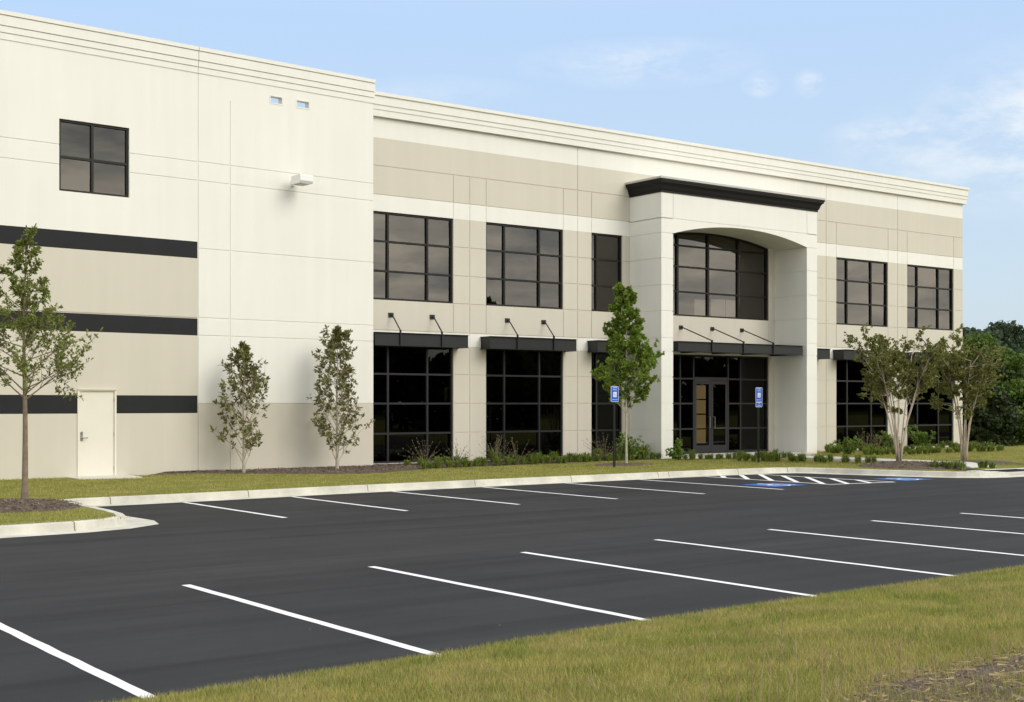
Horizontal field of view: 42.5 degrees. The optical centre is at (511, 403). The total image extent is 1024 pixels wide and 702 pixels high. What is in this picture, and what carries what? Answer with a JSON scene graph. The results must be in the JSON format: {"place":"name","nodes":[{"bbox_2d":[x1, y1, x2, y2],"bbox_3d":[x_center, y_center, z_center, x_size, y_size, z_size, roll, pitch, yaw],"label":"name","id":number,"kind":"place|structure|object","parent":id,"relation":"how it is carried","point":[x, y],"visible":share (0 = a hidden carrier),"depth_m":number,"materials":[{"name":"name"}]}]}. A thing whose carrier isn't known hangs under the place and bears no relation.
{"place":"outdoors","nodes":[
{"label":"outdoors","id":0,"kind":"place"},
{"bbox_2d":[0,473,1023,701],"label":"parking lot","id":1,"kind":"structure","parent":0,"point":[126,605],"depth_m":16.78,"materials":[{"name":"black asphalt"}]},
{"bbox_2d":[0,467,1023,537],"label":"kerb","id":2,"kind":"structure","parent":1,"relation":"on","point":[56,528],"depth_m":30.46,"materials":[{"name":"concrete"}]},
{"bbox_2d":[0,474,1023,699],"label":"painted lines","id":3,"kind":"object","parent":1,"relation":"on","point":[109,678],"visible":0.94,"depth_m":14.19,"materials":[{"name":"paint"}]},
{"bbox_2d":[743,483,800,486],"bbox_3d":[6.619,2.044,33.185,1.240,0.004,1.100,0,0,-36],"label":"pavement emblem","id":4,"kind":"object","parent":1,"relation":"on","point":[774,484],"visible":1,"depth_m":33.22,"materials":[{"name":"paint"}]},
{"bbox_2d":[879,477,928,480],"bbox_3d":[10.607,2.044,35.698,1.240,0.004,1.100,0,0,-36],"label":"pavement emblem","id":5,"kind":"object","parent":1,"relation":"on","point":[904,479],"visible":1,"depth_m":35.48,"materials":[{"name":"paint"}]},
{"bbox_2d":[0,444,1023,524],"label":"lawn","id":6,"kind":"structure","parent":0,"point":[84,509],"depth_m":32.59,"materials":[{"name":"green plant"}]},
{"bbox_2d":[0,499,80,512],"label":"mulch mound","id":7,"kind":"object","parent":6,"relation":"on","point":[47,506],"visible":0.72,"depth_m":23.43,"materials":[{"name":"soil"}]},
{"bbox_2d":[0,498,82,509],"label":"mulch chips","id":8,"kind":"object","parent":7,"relation":"on","point":[41,499],"visible":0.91,"depth_m":23.88,"materials":[{"name":"brown wood"}]},
{"bbox_2d":[0,223,102,499],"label":"oak tree","id":9,"kind":"object","parent":6,"relation":"on","point":[25,302],"visible":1,"depth_m":24.25,"materials":[{"name":"green plant"}]},
{"bbox_2d":[67,475,140,479],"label":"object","id":10,"kind":"structure","parent":6,"relation":"on","point":[106,476],"depth_m":32.29,"materials":[{"name":"concrete"}]},
{"bbox_2d":[151,457,658,474],"bbox_3d":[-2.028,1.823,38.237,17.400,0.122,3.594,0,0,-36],"label":"mulch bed","id":11,"kind":"object","parent":6,"relation":"on","point":[365,471],"visible":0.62,"depth_m":35.51,"materials":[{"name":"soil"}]},
{"bbox_2d":[210,341,270,471],"bbox_3d":[-7.088,0.130,34.490,1.619,3.601,1.525,0,0,14],"label":"magnolia tree","id":12,"kind":"object","parent":11,"relation":"on","point":[243,354],"visible":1,"depth_m":34.43,"materials":[{"name":"green plant"}]},
{"bbox_2d":[307,325,375,468],"bbox_3d":[-4.804,-0.132,36.113,1.839,4.123,1.948,0,0,-36],"label":"magnolia tree","id":13,"kind":"object","parent":11,"relation":"on","point":[338,335],"visible":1,"depth_m":36.05,"materials":[{"name":"green plant"}]},
{"bbox_2d":[402,458,412,464],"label":"grass clump","id":14,"kind":"object","parent":11,"relation":"on","point":[407,462],"visible":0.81,"depth_m":37.99,"materials":[{"name":"green plant"}]},
{"bbox_2d":[398,440,444,462],"bbox_3d":[-2.620,1.421,38.572,1.117,0.839,1.027,0,0,-36],"label":"twiggy plant","id":15,"kind":"object","parent":11,"relation":"on","point":[422,453],"visible":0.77,"depth_m":38.66,"materials":[{"name":"plant"}]},
{"bbox_2d":[443,455,452,463],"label":"grass clump","id":16,"kind":"object","parent":11,"relation":"on","point":[447,458],"visible":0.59,"depth_m":38.82,"materials":[{"name":"green plant"}]},
{"bbox_2d":[440,442,470,461],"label":"twiggy plant","id":17,"kind":"object","parent":11,"relation":"on","point":[456,452],"visible":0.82,"depth_m":39.12,"materials":[{"name":"brown plant"}]},
{"bbox_2d":[480,456,488,465],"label":"grass clump","id":18,"kind":"object","parent":11,"relation":"on","point":[484,461],"visible":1,"depth_m":38.52,"materials":[{"name":"green plant"}]},
{"bbox_2d":[487,449,502,462],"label":"grass clump","id":19,"kind":"object","parent":11,"relation":"on","point":[493,453],"visible":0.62,"depth_m":39.53,"materials":[{"name":"green plant"}]},
{"bbox_2d":[482,435,512,460],"bbox_3d":[-0.591,1.376,39.685,1.037,0.916,1.201,0,0,-36],"label":"twiggy plant","id":20,"kind":"object","parent":11,"relation":"on","point":[495,448],"visible":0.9,"depth_m":39.53,"materials":[{"name":"brown plant"}]},
{"bbox_2d":[503,457,511,464],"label":"grass clump","id":21,"kind":"object","parent":11,"relation":"on","point":[508,460],"visible":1,"depth_m":39.07,"materials":[{"name":"green plant"}]},
{"bbox_2d":[499,437,536,460],"bbox_3d":[0.127,1.430,40.516,1.178,0.819,0.930,0,0,20],"label":"twiggy plant","id":22,"kind":"object","parent":11,"relation":"on","point":[515,450],"visible":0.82,"depth_m":40.45,"materials":[{"name":"brown plant"}]},
{"bbox_2d":[517,455,526,463],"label":"grass clump","id":23,"kind":"object","parent":11,"relation":"on","point":[522,460],"visible":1,"depth_m":39.59,"materials":[{"name":"green plant"}]},
{"bbox_2d":[545,455,554,462],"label":"grass clump","id":24,"kind":"object","parent":11,"relation":"on","point":[549,459],"visible":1,"depth_m":40.31,"materials":[{"name":"green plant"}]},
{"bbox_2d":[549,450,558,459],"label":"grass clump","id":25,"kind":"object","parent":11,"relation":"on","point":[554,453],"visible":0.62,"depth_m":41.27,"materials":[{"name":"green plant"}]},
{"bbox_2d":[582,437,621,458],"bbox_3d":[2.846,1.376,41.969,1.448,0.906,1.104,0,0,19],"label":"twiggy plant","id":26,"kind":"object","parent":11,"relation":"on","point":[601,448],"visible":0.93,"depth_m":42.09,"materials":[{"name":"plant"}]},
{"bbox_2d":[616,431,643,459],"bbox_3d":[3.850,1.369,42.393,0.978,0.940,1.116,0,0,-36],"label":"shrub","id":27,"kind":"object","parent":11,"relation":"on","point":[631,451],"visible":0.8,"depth_m":42.35,"materials":[{"name":"green plant"}]},
{"bbox_2d":[639,450,648,458],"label":"grass clump","id":28,"kind":"object","parent":11,"relation":"on","point":[645,454],"visible":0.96,"depth_m":42.87,"materials":[{"name":"green plant"}]},
{"bbox_2d":[642,444,650,456],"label":"grass clump","id":29,"kind":"object","parent":11,"relation":"on","point":[645,448],"visible":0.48,"depth_m":43.44,"materials":[{"name":"green plant"}]},
{"bbox_2d":[420,461,429,468],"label":"grass clump","id":30,"kind":"object","parent":6,"relation":"on","point":[425,465],"visible":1,"depth_m":36.83,"materials":[{"name":"green plant"}]},
{"bbox_2d":[433,457,443,467],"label":"grass clump","id":31,"kind":"object","parent":6,"relation":"on","point":[438,462],"visible":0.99,"depth_m":37.28,"materials":[{"name":"green plant"}]},
{"bbox_2d":[444,460,453,466],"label":"grass clump","id":32,"kind":"object","parent":6,"relation":"on","point":[448,463],"visible":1,"depth_m":37.49,"materials":[{"name":"green plant"}]},
{"bbox_2d":[460,458,470,466],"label":"grass clump","id":33,"kind":"object","parent":6,"relation":"on","point":[464,462],"visible":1,"depth_m":37.90,"materials":[{"name":"green plant"}]},
{"bbox_2d":[0,9,969,479],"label":"office building","id":34,"kind":"structure","parent":6,"relation":"on","point":[460,271],"depth_m":39.53,"materials":[{"name":"white paint"}]},
{"bbox_2d":[59,119,128,197],"bbox_3d":[-10.485,-6.115,32.983,1.800,1.770,0.110,0,0,-40],"label":"window","id":35,"kind":"structure","parent":34,"relation":"in","point":[94,158],"depth_m":32.94,"materials":[{"name":"grey glass"}]},
{"bbox_2d":[80,391,113,475],"bbox_3d":[-10.373,0.755,32.927,0.901,2.120,0.137,0,0,-40],"label":"door","id":36,"kind":"structure","parent":34,"relation":"in","point":[97,407],"depth_m":32.96,"materials":[{"name":"paint"}]},
{"bbox_2d":[291,174,312,185],"bbox_3d":[-5.832,-6.115,36.186,0.400,0.240,0.779,0,0,-40],"label":"wall light","id":37,"kind":"object","parent":34,"relation":"attached to","point":[301,180],"visible":1,"depth_m":35.94,"materials":[{"name":"white metal"}]},
{"bbox_2d":[373,211,451,302],"bbox_3d":[-3.105,-4.375,39.626,3.080,2.610,0.120,0,0,-36],"label":"window","id":38,"kind":"structure","parent":34,"relation":"in","point":[412,254],"depth_m":39.69,"materials":[{"name":"grey glass"}]},
{"bbox_2d":[373,345,451,463],"bbox_3d":[-3.105,0.020,39.626,3.080,3.500,0.120,0,0,-36],"label":"window","id":39,"kind":"structure","parent":34,"relation":"in","point":[412,385],"depth_m":39.68,"materials":[{"name":"black glass"}]},
{"bbox_2d":[486,222,561,308],"bbox_3d":[0.365,-4.375,42.191,3.090,2.610,0.120,0,0,-36],"label":"window","id":40,"kind":"structure","parent":34,"relation":"in","point":[524,263],"depth_m":42.19,"materials":[{"name":"grey glass"}]},
{"bbox_2d":[486,349,561,459],"bbox_3d":[0.365,0.020,42.191,3.090,3.500,0.120,0,0,-36],"label":"window","id":41,"kind":"structure","parent":34,"relation":"in","point":[524,387],"depth_m":42.20,"materials":[{"name":"black glass"}]},
{"bbox_2d":[591,233,620,312],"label":"window","id":42,"kind":"structure","parent":34,"relation":"in","point":[605,248],"depth_m":44.21,"materials":[{"name":"grey glass"}]},
{"bbox_2d":[591,352,620,455],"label":"window","id":43,"kind":"structure","parent":34,"relation":"in","point":[601,408],"depth_m":44.14,"materials":[{"name":"black glass"}]},
{"bbox_2d":[694,380,710,452],"bbox_3d":[6.799,0.470,46.854,0.816,2.580,0.130,0,0,-36],"label":"entrance door","id":44,"kind":"structure","parent":34,"relation":"in","point":[702,389],"depth_m":46.89,"materials":[{"name":"black"}]},
{"bbox_2d":[711,381,726,452],"bbox_3d":[7.467,0.470,47.348,0.823,2.580,0.130,0,0,-36],"label":"entrance door","id":45,"kind":"structure","parent":34,"relation":"in","point":[718,388],"depth_m":47.36,"materials":[{"name":"black glass"}]},
{"bbox_2d":[672,232,767,320],"bbox_3d":[7.035,-4.572,47.123,6.020,3.005,0.120,0,0,-36],"label":"arched window","id":46,"kind":"structure","parent":34,"relation":"in","point":[715,276],"depth_m":47.41,"materials":[{"name":"grey glass"}]},
{"bbox_2d":[836,257,886,326],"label":"window","id":47,"kind":"structure","parent":34,"relation":"in","point":[861,285],"depth_m":52.12,"materials":[{"name":"grey glass"}]},
{"bbox_2d":[836,360,886,447],"bbox_3d":[13.782,0.020,52.110,3.160,3.500,0.120,0,0,-36],"label":"window","id":48,"kind":"structure","parent":34,"relation":"in","point":[855,415],"depth_m":51.93,"materials":[{"name":"black glass"}]},
{"bbox_2d":[907,264,952,330],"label":"window","id":49,"kind":"structure","parent":34,"relation":"in","point":[929,289],"depth_m":54.76,"materials":[{"name":"grey glass"}]},
{"bbox_2d":[907,362,952,446],"bbox_3d":[17.300,0.020,54.711,3.130,3.500,0.120,0,0,-36],"label":"window","id":50,"kind":"structure","parent":34,"relation":"in","point":[927,419],"depth_m":54.84,"materials":[{"name":"black glass"}]},
{"bbox_2d":[492,456,501,464],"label":"grass clump","id":51,"kind":"object","parent":6,"relation":"on","point":[497,461],"visible":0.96,"depth_m":38.70,"materials":[{"name":"green plant"}]},
{"bbox_2d":[528,453,537,463],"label":"grass clump","id":52,"kind":"object","parent":6,"relation":"on","point":[531,460],"visible":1,"depth_m":39.71,"materials":[{"name":"green plant"}]},
{"bbox_2d":[556,455,563,462],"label":"grass clump","id":53,"kind":"object","parent":6,"relation":"on","point":[559,459],"visible":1,"depth_m":40.41,"materials":[{"name":"green plant"}]},
{"bbox_2d":[575,453,582,461],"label":"grass clump","id":54,"kind":"object","parent":6,"relation":"on","point":[578,458],"visible":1,"depth_m":40.98,"materials":[{"name":"green plant"}]},
{"bbox_2d":[611,386,618,466],"bbox_3d":[3.008,0.725,38.692,0.300,2.470,0.050,0,0,-36],"label":"parking sign","id":55,"kind":"object","parent":6,"relation":"on","point":[614,394],"visible":0.99,"depth_m":38.70,"materials":[{"name":"blue metal"}]},
{"bbox_2d":[595,462,653,465],"bbox_3d":[3.402,1.835,39.973,2.658,0.099,1.437,0,0,-36],"label":"mulch mound","id":56,"kind":"object","parent":6,"relation":"on","point":[620,464],"visible":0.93,"depth_m":39.66,"materials":[{"name":"soil"}]},
{"bbox_2d":[590,281,664,462],"bbox_3d":[3.515,-0.884,39.856,2.204,5.667,2.101,0,0,26],"label":"maple tree","id":57,"kind":"object","parent":6,"relation":"on","point":[618,347],"visible":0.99,"depth_m":39.80,"materials":[{"name":"green plant"}]},
{"bbox_2d":[665,438,685,459],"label":"shrub","id":58,"kind":"object","parent":6,"relation":"on","point":[676,454],"visible":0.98,"depth_m":42.88,"materials":[{"name":"green plant"}]},
{"bbox_2d":[688,449,695,458],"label":"grass clump","id":59,"kind":"object","parent":6,"relation":"on","point":[691,455],"visible":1,"depth_m":43.03,"materials":[{"name":"green plant"}]},
{"bbox_2d":[743,453,749,460],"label":"grass clump","id":60,"kind":"object","parent":6,"relation":"on","point":[746,457],"visible":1,"depth_m":42.61,"materials":[{"name":"green plant"}]},
{"bbox_2d":[681,451,814,458],"bbox_3d":[7.694,1.863,46.282,6.600,0.175,1.885,0,0,-36],"label":"entrance step","id":61,"kind":"object","parent":6,"relation":"on","point":[752,453],"visible":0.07,"depth_m":46.80,"materials":[{"name":"concrete"}]},
{"bbox_2d":[756,387,761,461],"bbox_3d":[7.846,0.725,41.921,0.300,2.470,0.050,0,0,-36],"label":"parking sign","id":62,"kind":"object","parent":6,"relation":"on","point":[758,397],"visible":0.99,"depth_m":41.92,"materials":[{"name":"blue metal"}]},
{"bbox_2d":[761,452,768,460],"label":"grass clump","id":63,"kind":"object","parent":6,"relation":"on","point":[765,456],"visible":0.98,"depth_m":42.24,"materials":[{"name":"green plant"}]},
{"bbox_2d":[771,453,779,460],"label":"grass clump","id":64,"kind":"object","parent":6,"relation":"on","point":[774,456],"visible":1,"depth_m":42.23,"materials":[{"name":"green plant"}]},
{"bbox_2d":[787,453,796,460],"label":"grass clump","id":65,"kind":"object","parent":6,"relation":"on","point":[790,456],"visible":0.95,"depth_m":42.32,"materials":[{"name":"green plant"}]},
{"bbox_2d":[825,453,833,461],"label":"grass clump","id":66,"kind":"object","parent":6,"relation":"on","point":[830,457],"visible":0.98,"depth_m":42.28,"materials":[{"name":"green plant"}]},
{"bbox_2d":[829,445,836,452],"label":"grass clump","id":67,"kind":"object","parent":6,"relation":"on","point":[832,449],"visible":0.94,"depth_m":47.97,"materials":[{"name":"green plant"}]},
{"bbox_2d":[832,435,862,454],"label":"shrub","id":68,"kind":"object","parent":6,"relation":"on","point":[849,446],"visible":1,"depth_m":47.46,"materials":[{"name":"green plant"}]},
{"bbox_2d":[854,432,876,446],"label":"twiggy plant","id":69,"kind":"object","parent":6,"relation":"on","point":[864,444],"visible":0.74,"depth_m":50.57,"materials":[{"name":"plant"}]},
{"bbox_2d":[862,447,870,454],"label":"grass clump","id":70,"kind":"object","parent":6,"relation":"on","point":[866,451],"visible":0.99,"depth_m":46.67,"materials":[{"name":"green plant"}]},
{"bbox_2d":[867,443,876,454],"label":"grass clump","id":71,"kind":"object","parent":6,"relation":"on","point":[872,451],"visible":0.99,"depth_m":46.92,"materials":[{"name":"green plant"}]},
{"bbox_2d":[864,432,891,446],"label":"twiggy plant","id":72,"kind":"object","parent":6,"relation":"on","point":[876,443],"visible":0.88,"depth_m":51.34,"materials":[{"name":"plant"}]},
{"bbox_2d":[875,430,899,447],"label":"shrub","id":73,"kind":"object","parent":6,"relation":"on","point":[886,438],"visible":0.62,"depth_m":51.67,"materials":[{"name":"green plant"}]},
{"bbox_2d":[856,461,971,469],"bbox_3d":[12.030,1.831,39.528,3.101,0.196,3.678,0,0,-36],"label":"mulch mound","id":74,"kind":"object","parent":6,"relation":"on","point":[891,464],"visible":0.73,"depth_m":38.55,"materials":[{"name":"soil"}]},
{"bbox_2d":[843,322,962,460],"bbox_3d":[11.848,-0.354,40.137,3.231,4.319,2.551,0,0,-12],"label":"crape myrtle","id":75,"kind":"object","parent":74,"relation":"on","point":[921,378],"visible":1,"depth_m":39.88,"materials":[{"name":"green plant"}]},
{"bbox_2d":[857,461,967,467],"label":"mulch chips","id":76,"kind":"object","parent":74,"relation":"on","point":[916,462],"visible":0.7,"depth_m":39.25,"materials":[{"name":"brown wood"}]},
{"bbox_2d":[947,460,954,468],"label":"grass clump","id":77,"kind":"object","parent":74,"relation":"on","point":[951,465],"visible":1,"depth_m":37.84,"materials":[{"name":"green plant"}]},
{"bbox_2d":[955,459,966,468],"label":"grass clump","id":78,"kind":"object","parent":74,"relation":"on","point":[962,464],"visible":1,"depth_m":37.88,"materials":[{"name":"green plant"}]},
{"bbox_2d":[980,459,988,467],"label":"grass clump","id":79,"kind":"object","parent":74,"relation":"on","point":[984,465],"visible":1,"depth_m":38.45,"materials":[{"name":"green plant"}]},
{"bbox_2d":[904,424,935,447],"bbox_3d":[16.203,1.338,52.980,1.374,1.008,1.445,0,0,-6],"label":"shrub","id":80,"kind":"object","parent":6,"relation":"on","point":[920,437],"visible":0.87,"depth_m":52.58,"materials":[{"name":"green plant"}]},
{"bbox_2d":[914,444,926,453],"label":"grass clump","id":81,"kind":"object","parent":6,"relation":"on","point":[919,449],"visible":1,"depth_m":48.40,"materials":[{"name":"green plant"}]},
{"bbox_2d":[938,459,947,465],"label":"grass clump","id":82,"kind":"object","parent":6,"relation":"on","point":[944,463],"visible":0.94,"depth_m":38.22,"materials":[{"name":"green plant"}]},
{"bbox_2d":[947,441,957,449],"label":"grass clump","id":83,"kind":"object","parent":6,"relation":"on","point":[954,444],"visible":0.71,"depth_m":51.69,"materials":[{"name":"green plant"}]},
{"bbox_2d":[968,442,974,451],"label":"grass clump","id":84,"kind":"object","parent":6,"relation":"on","point":[970,446],"visible":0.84,"depth_m":50.44,"materials":[{"name":"green plant"}]},
{"bbox_2d":[974,442,984,451],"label":"grass clump","id":85,"kind":"object","parent":6,"relation":"on","point":[979,447],"visible":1,"depth_m":50.52,"materials":[{"name":"green plant"}]},
{"bbox_2d":[953,460,1021,464],"bbox_3d":[14.942,1.865,42.128,2.938,0.127,3.072,0,0,-36],"label":"mulch mound","id":86,"kind":"object","parent":6,"relation":"on","point":[999,462],"visible":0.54,"depth_m":41.53,"materials":[{"name":"soil"}]},
{"bbox_2d":[928,336,1007,460],"bbox_3d":[14.445,-0.191,41.928,2.424,4.110,2.812,0,0,18],"label":"crape myrtle","id":87,"kind":"object","parent":86,"relation":"on","point":[951,369],"visible":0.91,"depth_m":41.73,"materials":[{"name":"green plant"}]},
{"bbox_2d":[962,332,1019,359],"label":"broadleaf tree","id":88,"kind":"object","parent":6,"relation":"on","point":[978,339],"visible":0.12,"depth_m":74.35,"materials":[{"name":"green plant"}]},
{"bbox_2d":[962,384,1021,445],"bbox_3d":[20.779,0.680,58.519,3.815,3.361,3.405,0,0,-8],"label":"broadleaf tree","id":89,"kind":"object","parent":6,"relation":"on","point":[987,423],"visible":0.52,"depth_m":57.66,"materials":[{"name":"green plant"}]},
{"bbox_2d":[987,461,998,467],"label":"grass clump","id":90,"kind":"object","parent":6,"relation":"on","point":[991,464],"visible":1,"depth_m":38.25,"materials":[{"name":"green plant"}]},
{"bbox_2d":[963,360,1023,441],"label":"broadleaf tree","id":91,"kind":"object","parent":6,"relation":"on","point":[1005,371],"visible":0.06,"depth_m":60.84,"materials":[{"name":"green plant"}]},
{"bbox_2d":[985,345,1023,384],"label":"broadleaf tree","id":92,"kind":"object","parent":6,"relation":"on","point":[1017,366],"visible":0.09,"depth_m":62.39,"materials":[{"name":"green plant"}]},
{"bbox_2d":[995,377,1023,444],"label":"broadleaf tree","id":93,"kind":"object","parent":6,"relation":"on","point":[1015,385],"visible":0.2,"depth_m":59.83,"materials":[{"name":"green plant"}]},
{"bbox_2d":[0,0,1023,330],"label":"sky","id":94,"kind":"structure","parent":0,"point":[926,90],"materials":[{"name":"blue"}]},
{"bbox_2d":[98,564,1023,701],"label":"grass bank","id":95,"kind":"structure","parent":0,"point":[800,675],"depth_m":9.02,"materials":[{"name":"green plant"}]},
{"bbox_2d":[680,615,994,701],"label":"dry stalks","id":96,"kind":"object","parent":95,"relation":"on","point":[826,656],"visible":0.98,"depth_m":7.58,"materials":[{"name":"plant"}]},
{"bbox_2d":[814,639,1023,701],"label":"grass","id":97,"kind":"structure","parent":95,"relation":"on","point":[871,680],"depth_m":8.47,"materials":[{"name":"plant"}]},
{"bbox_2d":[859,655,1023,701],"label":"mulch patch","id":98,"kind":"object","parent":95,"relation":"on","point":[990,667],"visible":0.5,"depth_m":8.08,"materials":[{"name":"soil"}]},
{"bbox_2d":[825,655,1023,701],"bbox_3d":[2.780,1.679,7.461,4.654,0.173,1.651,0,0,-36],"label":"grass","id":99,"kind":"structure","parent":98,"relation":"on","point":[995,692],"depth_m":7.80,"materials":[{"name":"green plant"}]},
{"bbox_2d":[844,646,1023,701],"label":"straw litter","id":100,"kind":"object","parent":98,"relation":"on","point":[951,677],"visible":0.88,"depth_m":8.01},
{"bbox_2d":[846,647,1023,701],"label":"mulch chips","id":101,"kind":"object","parent":98,"relation":"on","point":[961,674],"visible":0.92,"depth_m":8.04,"materials":[{"name":"brown wood"}]},
{"bbox_2d":[780,455,1023,474],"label":"pavement","id":102,"kind":"structure","parent":0,"point":[968,464],"depth_m":41.97,"materials":[{"name":"concrete"}]},
{"bbox_2d":[984,469,1023,471],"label":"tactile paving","id":103,"kind":"structure","parent":102,"relation":"on","point":[1009,470],"depth_m":38.19,"materials":[{"name":"grey concrete"}]},
{"label":"ground","id":104,"kind":"structure","parent":0,"visible":0},
{"bbox_2d":[962,328,975,360],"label":"broadleaf tree","id":105,"kind":"object","parent":104,"relation":"on","point":[966,331],"depth_m":182.53,"materials":[{"name":"green plant"}]},
{"bbox_2d":[963,320,1023,350],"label":"broadleaf tree","id":106,"kind":"object","parent":104,"relation":"on","point":[1011,330],"visible":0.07,"depth_m":193.56,"materials":[{"name":"green plant"}]},
{"bbox_2d":[967,325,1023,356],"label":"broadleaf tree","id":107,"kind":"object","parent":104,"relation":"on","point":[997,333],"visible":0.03,"depth_m":187.64,"materials":[{"name":"green plant"}]},
{"bbox_2d":[1011,332,1023,348],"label":"broadleaf tree","id":108,"kind":"object","parent":104,"relation":"on","point":[1021,337],"depth_m":200.76,"materials":[{"name":"green plant"}]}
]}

